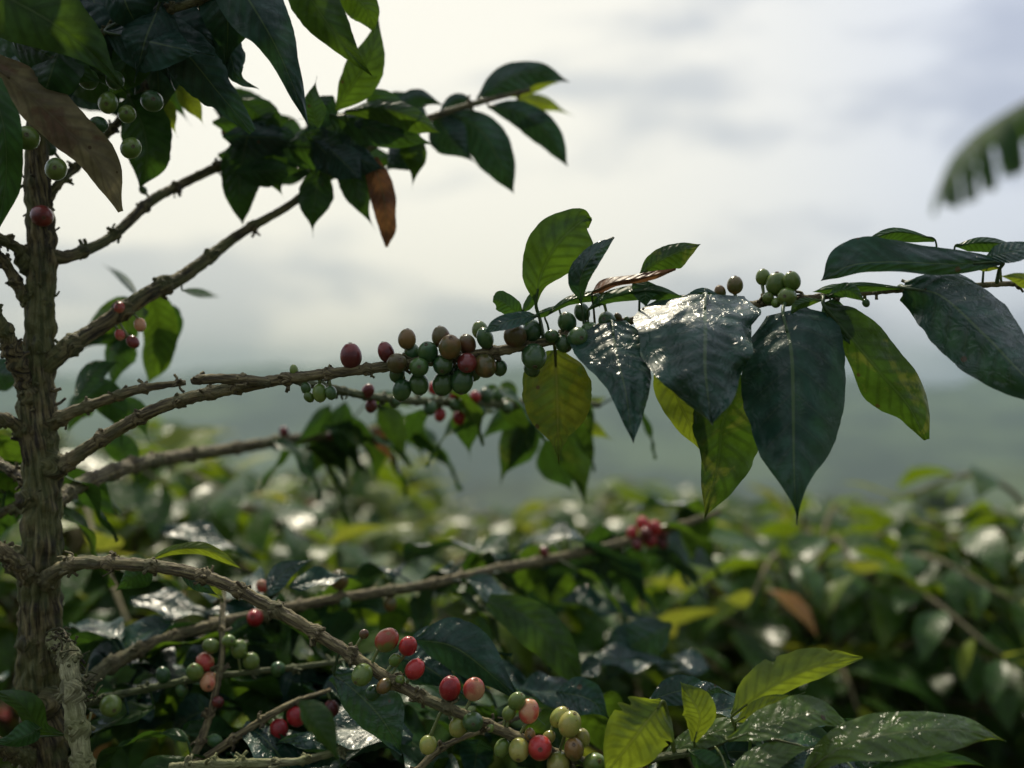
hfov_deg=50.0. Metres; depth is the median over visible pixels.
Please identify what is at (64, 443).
shade tree
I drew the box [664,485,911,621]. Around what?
coffee bush
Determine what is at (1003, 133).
banana plant
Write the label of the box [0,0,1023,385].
sky
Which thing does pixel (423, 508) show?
coffee bush
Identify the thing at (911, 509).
coffee bush
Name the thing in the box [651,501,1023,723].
coffee bush
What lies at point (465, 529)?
coffee bush
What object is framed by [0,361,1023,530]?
ground
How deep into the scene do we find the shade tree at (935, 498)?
47.21 m
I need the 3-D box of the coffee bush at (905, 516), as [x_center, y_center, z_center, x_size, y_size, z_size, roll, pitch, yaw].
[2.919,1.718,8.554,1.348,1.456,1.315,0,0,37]
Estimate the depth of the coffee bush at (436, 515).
9.44 m
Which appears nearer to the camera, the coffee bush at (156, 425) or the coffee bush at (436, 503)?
the coffee bush at (156, 425)
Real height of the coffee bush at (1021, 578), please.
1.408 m
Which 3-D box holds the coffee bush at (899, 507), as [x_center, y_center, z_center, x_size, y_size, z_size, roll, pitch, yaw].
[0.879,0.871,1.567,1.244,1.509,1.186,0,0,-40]
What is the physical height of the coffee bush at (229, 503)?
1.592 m
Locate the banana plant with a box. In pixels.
[931,102,1023,215]
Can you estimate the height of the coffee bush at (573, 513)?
1.491 m
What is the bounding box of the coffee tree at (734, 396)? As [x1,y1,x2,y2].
[0,0,1023,767]
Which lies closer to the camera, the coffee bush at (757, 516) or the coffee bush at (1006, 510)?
the coffee bush at (757, 516)
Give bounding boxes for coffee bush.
[0,418,259,737]
[0,426,467,767]
[11,546,726,767]
[83,447,466,682]
[316,459,474,566]
[379,568,879,767]
[383,529,409,567]
[384,484,795,639]
[389,505,439,519]
[414,510,466,533]
[415,509,524,540]
[515,477,702,548]
[531,497,628,541]
[534,485,1023,767]
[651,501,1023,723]
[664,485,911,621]
[761,464,1023,767]
[846,512,931,526]
[878,506,929,517]
[900,527,1023,710]
[905,506,1014,527]
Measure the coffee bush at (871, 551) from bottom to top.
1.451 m
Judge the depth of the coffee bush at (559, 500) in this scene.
9.16 m
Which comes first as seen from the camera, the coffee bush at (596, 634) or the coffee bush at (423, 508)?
the coffee bush at (596, 634)
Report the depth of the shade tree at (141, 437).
20.30 m
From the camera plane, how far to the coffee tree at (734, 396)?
0.70 m
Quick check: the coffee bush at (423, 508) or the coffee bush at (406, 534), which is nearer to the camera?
the coffee bush at (406, 534)
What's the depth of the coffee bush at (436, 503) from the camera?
6.40 m
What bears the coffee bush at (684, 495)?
on the ground
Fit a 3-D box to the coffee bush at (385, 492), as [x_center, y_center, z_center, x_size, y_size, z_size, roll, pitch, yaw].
[-0.477,0.887,2.251,1.312,1.591,1.250,0,0,-9]
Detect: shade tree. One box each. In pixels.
[1,416,76,451]
[127,430,234,466]
[912,482,967,517]
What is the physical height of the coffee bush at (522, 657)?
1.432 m

